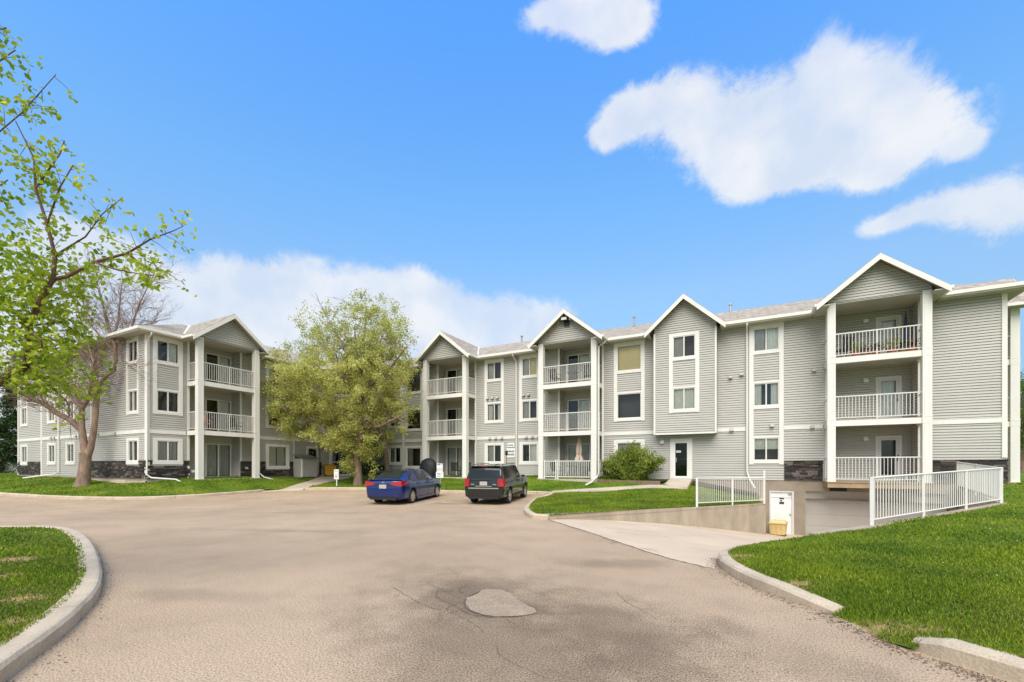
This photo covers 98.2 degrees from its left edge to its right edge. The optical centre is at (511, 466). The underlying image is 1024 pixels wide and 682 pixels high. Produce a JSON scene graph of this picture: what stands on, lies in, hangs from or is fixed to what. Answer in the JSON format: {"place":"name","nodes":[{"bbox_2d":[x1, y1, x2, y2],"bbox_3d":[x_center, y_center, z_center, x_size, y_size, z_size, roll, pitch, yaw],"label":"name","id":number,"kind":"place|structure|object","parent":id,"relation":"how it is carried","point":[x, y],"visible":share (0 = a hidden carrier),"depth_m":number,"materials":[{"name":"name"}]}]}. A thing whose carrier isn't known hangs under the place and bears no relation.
{"place":"outdoors","nodes":[
{"label":"outdoors","id":0,"kind":"place"},
{"bbox_2d":[0,526,86,645],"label":"lawn","id":1,"kind":"structure","parent":0,"point":[24,559],"depth_m":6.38,"materials":[{"name":"green plant"}]},
{"bbox_2d":[0,25,196,429],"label":"leafy tree","id":2,"kind":"object","parent":1,"relation":"on","point":[32,345],"visible":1,"depth_m":5.19,"materials":[{"name":"green plant"}]},
{"bbox_2d":[0,472,316,496],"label":"lawn","id":3,"kind":"structure","parent":0,"point":[170,481],"depth_m":23.76,"materials":[{"name":"green plant"}]},
{"bbox_2d":[4,462,16,472],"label":"picket fence","id":4,"kind":"object","parent":3,"relation":"on","point":[12,467],"visible":0.3,"depth_m":45.48,"materials":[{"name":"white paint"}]},
{"bbox_2d":[0,352,23,472],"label":"spruce tree","id":5,"kind":"object","parent":3,"relation":"on","point":[8,421],"visible":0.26,"depth_m":45.09,"materials":[{"name":"green plant"}]},
{"bbox_2d":[0,242,183,486],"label":"bare tree","id":6,"kind":"object","parent":3,"relation":"on","point":[83,476],"visible":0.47,"depth_m":24.02,"materials":[{"name":"brown plant"}]},
{"bbox_2d":[293,454,318,476],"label":"utility shed","id":7,"kind":"structure","parent":3,"relation":"on","point":[305,466],"depth_m":30.91,"materials":[{"name":"plastic"}]},
{"bbox_2d":[262,476,352,491],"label":"entrance path","id":8,"kind":"structure","parent":0,"point":[316,481],"depth_m":28.13,"materials":[{"name":"concrete"}]},
{"bbox_2d":[323,464,336,475],"bbox_3d":[-13.519,0.250,32.883,0.864,0.860,0.663,0,0,-32],"label":"grit bin","id":9,"kind":"object","parent":8,"relation":"on","point":[328,469],"visible":0.91,"depth_m":32.66,"materials":[{"name":"yellow plastic"}]},
{"bbox_2d":[0,474,1010,681],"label":"parking lot","id":10,"kind":"structure","parent":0,"point":[272,586],"depth_m":5.08,"materials":[{"name":"grey asphalt"}]},
{"bbox_2d":[0,526,101,681],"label":"kerb","id":11,"kind":"structure","parent":10,"relation":"on","point":[24,648],"depth_m":4.30,"materials":[{"name":"concrete"}]},
{"bbox_2d":[0,489,268,499],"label":"kerb","id":12,"kind":"structure","parent":10,"relation":"on","point":[119,498],"depth_m":21.10,"materials":[{"name":"concrete"}]},
{"bbox_2d":[365,468,441,502],"bbox_3d":[-4.819,0.807,20.549,2.020,1.477,4.672,0,2,13],"label":"parked car","id":13,"kind":"object","parent":10,"relation":"on","point":[408,485],"visible":1,"depth_m":18.86,"materials":[{"name":"blue paint"}]},
{"bbox_2d":[305,487,552,519],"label":"kerb","id":14,"kind":"structure","parent":10,"relation":"on","point":[528,512],"depth_m":23.44,"materials":[{"name":"concrete"}]},
{"bbox_2d":[464,463,527,503],"bbox_3d":[-0.567,0.686,20.386,2.040,1.710,4.465,0,2,16],"label":"parked car","id":15,"kind":"object","parent":10,"relation":"on","point":[507,482],"visible":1,"depth_m":18.45,"materials":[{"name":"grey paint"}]},
{"bbox_2d":[466,589,535,616],"bbox_3d":[-0.223,1.593,5.215,0.672,0.001,1.129,0,0,-25],"label":"asphalt patch","id":16,"kind":"object","parent":10,"relation":"on","point":[494,602],"visible":1,"depth_m":5.13,"materials":[{"name":"grey asphalt"}]},
{"bbox_2d":[446,591,555,622],"bbox_3d":[-0.014,1.594,4.983,1.388,0.001,1.125,0,0,28],"label":"asphalt crack","id":17,"kind":"object","parent":10,"relation":"on","point":[481,614],"visible":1,"depth_m":4.92,"materials":[{"name":"grey asphalt"}]},
{"bbox_2d":[7,522,1006,681],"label":"grit","id":18,"kind":"object","parent":10,"relation":"on","point":[921,657],"visible":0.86,"depth_m":4.23,"materials":[{"name":"grey gravel"}]},
{"bbox_2d":[3,253,1023,534],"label":"apartment building","id":19,"kind":"structure","parent":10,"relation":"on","point":[799,409],"depth_m":23.19,"materials":[{"name":"grey plastic"}]},
{"bbox_2d":[21,407,25,426],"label":"window","id":20,"kind":"structure","parent":19,"relation":"in","point":[23,411],"depth_m":31.47,"materials":[{"name":"white glass"}]},
{"bbox_2d":[20,444,27,464],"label":"window","id":21,"kind":"structure","parent":19,"relation":"in","point":[23,448],"depth_m":31.37,"materials":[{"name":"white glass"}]},
{"bbox_2d":[48,402,53,423],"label":"window","id":22,"kind":"structure","parent":19,"relation":"in","point":[50,416],"depth_m":29.25,"materials":[{"name":"white glass"}]},
{"bbox_2d":[47,443,55,464],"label":"window","id":23,"kind":"structure","parent":19,"relation":"in","point":[51,447],"depth_m":29.13,"materials":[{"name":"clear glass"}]},
{"bbox_2d":[65,441,75,464],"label":"window","id":24,"kind":"structure","parent":19,"relation":"in","point":[70,456],"depth_m":27.82,"materials":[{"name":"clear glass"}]},
{"bbox_2d":[127,388,136,414],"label":"window","id":25,"kind":"structure","parent":19,"relation":"in","point":[132,393],"depth_m":24.16,"materials":[{"name":"clear glass"}]},
{"bbox_2d":[127,338,136,364],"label":"window","id":26,"kind":"structure","parent":19,"relation":"in","point":[133,341],"depth_m":24.25,"materials":[{"name":"clear glass"}]},
{"bbox_2d":[126,437,139,463],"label":"window","id":27,"kind":"structure","parent":19,"relation":"in","point":[132,444],"depth_m":24.19,"materials":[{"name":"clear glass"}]},
{"bbox_2d":[152,437,182,463],"bbox_3d":[-19.027,-0.850,24.349,0.604,1.440,1.450,0,0,28],"label":"window","id":28,"kind":"structure","parent":19,"relation":"in","point":[165,450],"depth_m":24.24,"materials":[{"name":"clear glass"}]},
{"bbox_2d":[157,388,179,415],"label":"window","id":29,"kind":"structure","parent":19,"relation":"in","point":[169,404],"depth_m":24.52,"materials":[{"name":"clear glass"}]},
{"bbox_2d":[157,338,179,366],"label":"window","id":30,"kind":"structure","parent":19,"relation":"in","point":[162,344],"depth_m":24.46,"materials":[{"name":"clear glass"}]},
{"bbox_2d":[205,443,230,476],"bbox_3d":[-18.268,-0.370,27.384,0.530,2.080,1.500,0,0,28],"label":"patio door","id":31,"kind":"structure","parent":19,"relation":"in","point":[217,456],"depth_m":27.27,"materials":[{"name":"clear glass"}]},
{"bbox_2d":[205,398,230,431],"bbox_3d":[-18.268,-3.070,27.384,0.530,2.080,1.500,0,0,28],"label":"patio door","id":32,"kind":"structure","parent":19,"relation":"in","point":[212,405],"depth_m":27.53,"materials":[{"name":"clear glass"}]},
{"bbox_2d":[205,352,230,384],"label":"patio door","id":33,"kind":"structure","parent":19,"relation":"in","point":[210,358],"depth_m":27.53,"materials":[{"name":"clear glass"}]},
{"bbox_2d":[228,417,242,432],"bbox_3d":[-16.843,-2.521,27.001,0.589,0.961,0.554,0,0,18],"label":"patio chair","id":34,"kind":"object","parent":19,"relation":"on","point":[234,424],"visible":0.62,"depth_m":27.01,"materials":[{"name":"black plastic"}]},
{"bbox_2d":[269,403,283,428],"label":"window","id":35,"kind":"structure","parent":19,"relation":"in","point":[281,411],"depth_m":30.12,"materials":[{"name":"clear glass"}]},
{"bbox_2d":[269,362,284,386],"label":"window","id":36,"kind":"structure","parent":19,"relation":"in","point":[271,371],"depth_m":29.68,"materials":[{"name":"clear glass"}]},
{"bbox_2d":[266,444,289,468],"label":"window","id":37,"kind":"structure","parent":19,"relation":"in","point":[277,455],"depth_m":30.04,"materials":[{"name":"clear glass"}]},
{"bbox_2d":[306,446,318,474],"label":"service door","id":38,"kind":"structure","parent":19,"relation":"in","point":[309,449],"depth_m":32.53,"materials":[{"name":"grey metal"}]},
{"bbox_2d":[329,446,354,475],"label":"entrance door","id":39,"kind":"structure","parent":19,"relation":"in","point":[334,458],"depth_m":33.35,"materials":[{"name":"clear glass"}]},
{"bbox_2d":[389,411,399,428],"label":"window","id":40,"kind":"structure","parent":19,"relation":"in","point":[392,423],"depth_m":33.05,"materials":[{"name":"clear glass"}]},
{"bbox_2d":[388,445,401,464],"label":"window","id":41,"kind":"structure","parent":19,"relation":"in","point":[395,458],"depth_m":33.06,"materials":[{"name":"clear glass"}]},
{"bbox_2d":[404,446,421,468],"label":"window","id":42,"kind":"structure","parent":19,"relation":"in","point":[413,454],"depth_m":32.35,"materials":[{"name":"clear glass"}]},
{"bbox_2d":[406,408,420,430],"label":"window","id":43,"kind":"structure","parent":19,"relation":"in","point":[416,417],"depth_m":32.58,"materials":[{"name":"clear glass"}]},
{"bbox_2d":[407,370,420,393],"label":"window","id":44,"kind":"structure","parent":19,"relation":"in","point":[415,384],"depth_m":32.58,"materials":[{"name":"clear glass"}]},
{"bbox_2d":[419,458,436,476],"bbox_3d":[-5.540,0.055,29.382,1.410,1.250,0.871,0,0,28],"label":"covered barbecue","id":45,"kind":"object","parent":19,"relation":"on","point":[428,466],"visible":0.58,"depth_m":28.99,"materials":[{"name":"black fabric"}]},
{"bbox_2d":[446,447,461,474],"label":"patio door","id":46,"kind":"structure","parent":19,"relation":"in","point":[453,454],"depth_m":31.54,"materials":[{"name":"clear glass"}]},
{"bbox_2d":[446,408,461,435],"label":"patio door","id":47,"kind":"structure","parent":19,"relation":"in","point":[456,413],"depth_m":31.78,"materials":[{"name":"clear glass"}]},
{"bbox_2d":[446,368,461,393],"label":"patio door","id":48,"kind":"structure","parent":19,"relation":"in","point":[455,372],"depth_m":31.78,"materials":[{"name":"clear glass"}]},
{"bbox_2d":[484,442,503,464],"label":"window","id":49,"kind":"structure","parent":19,"relation":"in","point":[493,452],"depth_m":29.15,"materials":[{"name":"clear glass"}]},
{"bbox_2d":[487,402,500,422],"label":"window","id":50,"kind":"structure","parent":19,"relation":"in","point":[493,408],"depth_m":29.14,"materials":[{"name":"clear glass"}]},
{"bbox_2d":[487,360,500,381],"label":"window","id":51,"kind":"structure","parent":19,"relation":"in","point":[493,367],"depth_m":29.15,"materials":[{"name":"clear glass"}]},
{"bbox_2d":[507,448,514,456],"bbox_3d":[-0.075,-0.890,28.326,0.600,0.580,0.022,0,0,28],"label":"wall sign","id":52,"kind":"object","parent":19,"relation":"attached to","point":[511,452],"visible":0.91,"depth_m":28.30,"materials":[{"name":"white paint"}]},
{"bbox_2d":[519,441,537,464],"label":"window","id":53,"kind":"structure","parent":19,"relation":"in","point":[528,451],"depth_m":27.83,"materials":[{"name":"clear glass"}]},
{"bbox_2d":[522,399,536,421],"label":"window","id":54,"kind":"structure","parent":19,"relation":"in","point":[529,407],"depth_m":27.95,"materials":[{"name":"clear glass"}]},
{"bbox_2d":[522,355,536,378],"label":"window","id":55,"kind":"structure","parent":19,"relation":"in","point":[529,363],"depth_m":27.78,"materials":[{"name":"clear glass"}]},
{"bbox_2d":[550,368,560,382],"bbox_3d":[2.553,-5.281,26.314,0.554,0.961,0.589,0,0,38],"label":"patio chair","id":56,"kind":"object","parent":19,"relation":"on","point":[556,378],"visible":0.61,"depth_m":26.14,"materials":[{"name":"white plastic"}]},
{"bbox_2d":[567,443,589,475],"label":"patio door","id":57,"kind":"structure","parent":19,"relation":"in","point":[571,448],"depth_m":27.12,"materials":[{"name":"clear glass"}]},
{"bbox_2d":[567,398,589,430],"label":"patio door","id":58,"kind":"structure","parent":19,"relation":"in","point":[575,420],"depth_m":27.15,"materials":[{"name":"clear glass"}]},
{"bbox_2d":[567,353,589,382],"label":"patio door","id":59,"kind":"structure","parent":19,"relation":"in","point":[584,357],"depth_m":27.15,"materials":[{"name":"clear glass"}]},
{"bbox_2d":[575,438,583,477],"bbox_3d":[3.913,-0.517,25.877,0.491,2.374,0.491,0,0,28],"label":"patio umbrella","id":60,"kind":"object","parent":19,"relation":"on","point":[578,457],"visible":0.82,"depth_m":25.78,"materials":[{"name":"beige fabric"}]},
{"bbox_2d":[583,365,590,378],"bbox_3d":[4.369,-5.281,25.420,0.554,0.961,0.589,0,0,8],"label":"patio chair","id":61,"kind":"object","parent":19,"relation":"on","point":[586,371],"visible":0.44,"depth_m":25.23,"materials":[{"name":"black plastic"}]},
{"bbox_2d":[617,391,640,420],"bbox_3d":[6.689,-3.390,25.097,1.370,1.640,0.604,0,0,28],"label":"window","id":62,"kind":"structure","parent":19,"relation":"in","point":[628,403],"depth_m":25.31,"materials":[{"name":"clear glass"}]},
{"bbox_2d":[617,342,640,373],"bbox_3d":[6.689,-6.080,25.097,1.370,1.660,0.604,0,0,28],"label":"window","id":63,"kind":"structure","parent":19,"relation":"in","point":[628,355],"depth_m":24.96,"materials":[{"name":"yellow glass"}]},
{"bbox_2d":[614,439,644,453],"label":"window","id":64,"kind":"structure","parent":19,"relation":"in","point":[617,443],"depth_m":25.01,"materials":[{"name":"clear glass"}]},
{"bbox_2d":[670,438,691,478],"bbox_3d":[9.109,-0.430,23.802,1.110,2.140,0.550,0,0,28],"label":"entrance door","id":65,"kind":"structure","parent":19,"relation":"in","point":[680,449],"depth_m":23.63,"materials":[{"name":"white paint"}]},
{"bbox_2d":[672,385,695,412],"bbox_3d":[9.027,-3.495,23.193,1.120,1.350,0.604,0,0,28],"label":"window","id":66,"kind":"structure","parent":19,"relation":"in","point":[683,396],"depth_m":23.01,"materials":[{"name":"clear glass"}]},
{"bbox_2d":[672,332,695,360],"bbox_3d":[9.027,-6.205,23.193,1.120,1.350,0.604,0,0,28],"label":"window","id":67,"kind":"structure","parent":19,"relation":"in","point":[683,344],"depth_m":23.19,"materials":[{"name":"clear glass"}]},
{"bbox_2d":[753,436,779,463],"bbox_3d":[12.600,-0.835,21.997,1.120,1.350,0.604,0,0,28],"label":"window","id":68,"kind":"structure","parent":19,"relation":"in","point":[766,448],"depth_m":21.94,"materials":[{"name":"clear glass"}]},
{"bbox_2d":[753,380,779,408],"bbox_3d":[12.600,-3.530,21.997,1.120,1.360,0.604,0,0,28],"label":"window","id":69,"kind":"structure","parent":19,"relation":"in","point":[766,393],"depth_m":21.88,"materials":[{"name":"clear glass"}]},
{"bbox_2d":[753,324,779,354],"bbox_3d":[12.600,-6.230,21.997,1.120,1.360,0.604,0,0,28],"label":"window","id":70,"kind":"structure","parent":19,"relation":"in","point":[766,338],"depth_m":21.82,"materials":[{"name":"clear glass"}]},
{"bbox_2d":[769,491,793,534],"bbox_3d":[13.077,2.250,21.518,1.020,2.140,0.150,0,0,28],"label":"basement door","id":71,"kind":"structure","parent":19,"relation":"in","point":[782,508],"depth_m":21.47,"materials":[{"name":"white paint"}]},
{"bbox_2d":[836,336,854,356],"bbox_3d":[14.899,-5.281,19.877,0.554,0.961,0.589,0,0,8],"label":"patio chair","id":72,"kind":"object","parent":19,"relation":"on","point":[848,338],"visible":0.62,"depth_m":19.67,"materials":[{"name":"black plastic"}]},
{"bbox_2d":[847,340,863,355],"bbox_3d":[15.043,-5.176,19.427,0.681,0.748,0.693,0,0,28],"label":"potted plant","id":73,"kind":"object","parent":19,"relation":"on","point":[857,350],"visible":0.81,"depth_m":19.39,"materials":[{"name":"green plant"}]},
{"bbox_2d":[860,341,872,354],"bbox_3d":[15.271,-5.116,19.283,0.715,0.627,0.683,0,0,28],"label":"potted plant","id":74,"kind":"object","parent":19,"relation":"on","point":[864,348],"visible":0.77,"depth_m":19.21,"materials":[{"name":"green plant"}]},
{"bbox_2d":[805,491,946,534],"bbox_3d":[16.230,2.235,19.995,5.060,2.170,0.120,0,0,28],"label":"garage door","id":75,"kind":"structure","parent":19,"relation":"in","point":[838,514],"depth_m":20.41,"materials":[{"name":"white metal"}]},
{"bbox_2d":[867,341,885,353],"bbox_3d":[15.678,-5.105,19.060,0.715,0.605,0.709,0,0,2],"label":"potted plant","id":76,"kind":"object","parent":19,"relation":"on","point":[875,348],"visible":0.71,"depth_m":19.03,"materials":[{"name":"green plant"}]},
{"bbox_2d":[876,435,901,480],"bbox_3d":[17.279,-0.370,20.422,0.920,2.080,0.550,0,0,28],"label":"patio door","id":77,"kind":"structure","parent":19,"relation":"in","point":[886,446],"depth_m":20.30,"materials":[{"name":"white plastic"}]},
{"bbox_2d":[876,376,901,418],"bbox_3d":[17.279,-3.070,20.422,0.920,2.080,0.550,0,0,28],"label":"patio door","id":78,"kind":"structure","parent":19,"relation":"in","point":[891,384],"depth_m":20.31,"materials":[{"name":"white plastic"}]},
{"bbox_2d":[876,314,901,352],"bbox_3d":[17.279,-5.830,20.422,0.920,2.080,0.550,0,0,28],"label":"patio door","id":79,"kind":"structure","parent":19,"relation":"in","point":[894,320],"depth_m":20.31,"materials":[{"name":"plastic"}]},
{"bbox_2d":[883,333,905,352],"bbox_3d":[16.144,-5.277,18.870,0.807,0.950,0.929,0,0,28],"label":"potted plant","id":80,"kind":"object","parent":19,"relation":"on","point":[890,343],"visible":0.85,"depth_m":18.79,"materials":[{"name":"green plant"}]},
{"bbox_2d":[903,311,907,338],"bbox_3d":[17.367,-5.837,19.557,0.480,2.070,0.468,0,0,28],"label":"patio umbrella","id":81,"kind":"object","parent":19,"relation":"on","point":[905,324],"visible":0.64,"depth_m":19.53,"materials":[{"name":"blue fabric"}]},
{"bbox_2d":[897,338,914,351],"bbox_3d":[16.552,-5.114,18.809,0.698,0.624,0.632,0,0,-27],"label":"potted plant","id":82,"kind":"object","parent":19,"relation":"on","point":[900,346],"visible":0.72,"depth_m":18.72,"materials":[{"name":"green plant"}]},
{"bbox_2d":[900,338,920,350],"bbox_3d":[16.736,-5.094,18.623,0.657,0.585,0.681,0,0,44],"label":"potted plant","id":83,"kind":"object","parent":19,"relation":"on","point":[913,344],"visible":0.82,"depth_m":18.50,"materials":[{"name":"green plant"}]},
{"bbox_2d":[718,544,843,613],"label":"kerb","id":84,"kind":"structure","parent":10,"relation":"on","point":[763,582],"depth_m":5.55,"materials":[{"name":"concrete"}]},
{"bbox_2d":[911,636,1023,681],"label":"kerb","id":85,"kind":"structure","parent":10,"relation":"on","point":[1002,665],"depth_m":3.51,"materials":[{"name":"concrete"}]},
{"bbox_2d":[0,0,1023,526],"label":"sky","id":86,"kind":"structure","parent":0,"point":[491,169],"materials":[{"name":"blue"}]},
{"bbox_2d":[310,474,761,514],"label":"lawn","id":87,"kind":"structure","parent":0,"point":[531,482],"depth_m":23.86,"materials":[{"name":"green plant"}]},
{"bbox_2d":[334,469,338,485],"bbox_3d":[-10.683,0.670,27.003,0.340,1.020,0.070,0,0,19],"label":"lawn sign","id":88,"kind":"object","parent":87,"relation":"on","point":[336,474],"visible":1,"depth_m":26.97,"materials":[{"name":"white metal"}]},
{"bbox_2d":[260,288,424,485],"bbox_3d":[-10.812,-5.138,27.729,11.916,12.920,7.764,0,0,6],"label":"leafy tree","id":89,"kind":"object","parent":87,"relation":"on","point":[354,361],"visible":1,"depth_m":27.13,"materials":[{"name":"green plant"}]},
{"bbox_2d":[436,464,442,480],"bbox_3d":[-4.086,0.485,25.109,0.440,1.330,0.064,0,0,13],"label":"parking sign","id":90,"kind":"object","parent":87,"relation":"on","point":[439,473],"visible":0.95,"depth_m":25.08,"materials":[{"name":"grey metal"}]},
{"bbox_2d":[450,462,460,476],"bbox_3d":[-3.766,0.191,29.626,0.554,0.961,0.589,0,0,18],"label":"patio chair","id":91,"kind":"object","parent":87,"relation":"on","point":[453,464],"visible":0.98,"depth_m":29.42,"materials":[{"name":"black plastic"}]},
{"bbox_2d":[598,479,659,484],"bbox_3d":[6.207,0.900,23.630,3.250,0.400,0.120,0,0,28],"label":"timber edging","id":92,"kind":"object","parent":87,"relation":"on","point":[644,482],"visible":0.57,"depth_m":23.41,"materials":[{"name":"brown wood"}]},
{"bbox_2d":[664,479,691,488],"bbox_3d":[8.503,0.902,22.894,1.300,0.495,1.550,0,0,28],"label":"concrete doorstep","id":93,"kind":"structure","parent":87,"relation":"on","point":[683,483],"depth_m":22.94,"materials":[{"name":"concrete"}]},
{"bbox_2d":[641,480,756,493],"bbox_3d":[8.455,1.025,23.179,7.750,0.650,1.170,0,0,28],"label":"mulch bed","id":94,"kind":"object","parent":87,"relation":"on","point":[706,484],"visible":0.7,"depth_m":22.74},
{"bbox_2d":[599,440,667,480],"bbox_3d":[6.442,-0.329,23.842,3.802,2.373,1.430,0,0,28],"label":"shrub","id":95,"kind":"object","parent":94,"relation":"on","point":[631,463],"visible":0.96,"depth_m":23.66,"materials":[{"name":"green plant"}]},
{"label":"planting bed","id":96,"kind":"structure","parent":87,"relation":"on","visible":0},
{"bbox_2d":[361,417,384,475],"bbox_3d":[-10.308,-1.836,32.328,2.704,5.423,2.758,0,0,28],"label":"evergreen shrub","id":97,"kind":"object","parent":96,"relation":"on","point":[370,468],"visible":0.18,"depth_m":32.03,"materials":[{"name":"green plant"}]},
{"bbox_2d":[364,394,399,470],"bbox_3d":[-9.411,-2.642,31.731,3.086,7.039,3.236,0,0,-14],"label":"leafy tree","id":98,"kind":"object","parent":96,"relation":"on","point":[386,460],"visible":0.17,"depth_m":31.36,"materials":[{"name":"green plant"}]},
{"bbox_2d":[552,485,686,492],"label":"side path","id":99,"kind":"structure","parent":0,"point":[619,488],"depth_m":22.76,"materials":[{"name":"concrete"}]},
{"bbox_2d":[549,519,804,567],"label":"driveway ramp","id":100,"kind":"structure","parent":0,"point":[691,544],"depth_m":11.17,"materials":[{"name":"concrete"}]},
{"bbox_2d":[548,519,712,568],"bbox_3d":[1.999,1.594,10.157,0.470,0.001,6.834,0,0,-16],"label":"driveway joint","id":101,"kind":"object","parent":100,"relation":"on","point":[622,543],"visible":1,"depth_m":9.33,"materials":[{"name":"grey concrete"}]},
{"bbox_2d":[546,497,765,534],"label":"retaining wall","id":102,"kind":"structure","parent":100,"relation":"on","point":[744,518],"depth_m":16.74,"materials":[{"name":"concrete"}]},
{"bbox_2d":[696,471,764,506],"bbox_3d":[8.783,0.860,17.656,4.288,1.400,0.097,0,0,-29],"label":"guard rail","id":103,"kind":"object","parent":102,"relation":"on","point":[742,478],"visible":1,"depth_m":17.68,"materials":[{"name":"white metal"}]},
{"bbox_2d":[768,519,787,535],"bbox_3d":[12.559,2.880,20.899,0.713,0.720,0.642,0,0,40],"label":"grit bin","id":104,"kind":"object","parent":100,"relation":"on","point":[778,527],"visible":0.95,"depth_m":20.72,"materials":[{"name":"yellow plastic"}]},
{"bbox_2d":[809,488,1006,535],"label":"retaining wall","id":105,"kind":"structure","parent":100,"relation":"on","point":[979,505],"depth_m":11.87,"materials":[{"name":"concrete"}]},
{"bbox_2d":[869,462,1002,525],"bbox_3d":[13.652,0.565,13.457,13.459,1.550,1.621,0,0,-39],"label":"guard rail","id":106,"kind":"object","parent":105,"relation":"on","point":[982,479],"visible":1,"depth_m":11.64,"materials":[{"name":"white metal"}]},
{"bbox_2d":[728,473,1023,657],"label":"lawn","id":107,"kind":"structure","parent":0,"point":[1011,498],"depth_m":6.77,"materials":[{"name":"green plant"}]},
{"bbox_3d":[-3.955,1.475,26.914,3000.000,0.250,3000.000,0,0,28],"label":"ground","id":108,"kind":"structure","parent":0,"visible":0},
{"bbox_2d":[1020,371,1023,472],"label":"leafy tree","id":109,"kind":"object","parent":108,"relation":"on","point":[1022,428],"visible":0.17,"depth_m":44.70,"materials":[{"name":"green plant"}]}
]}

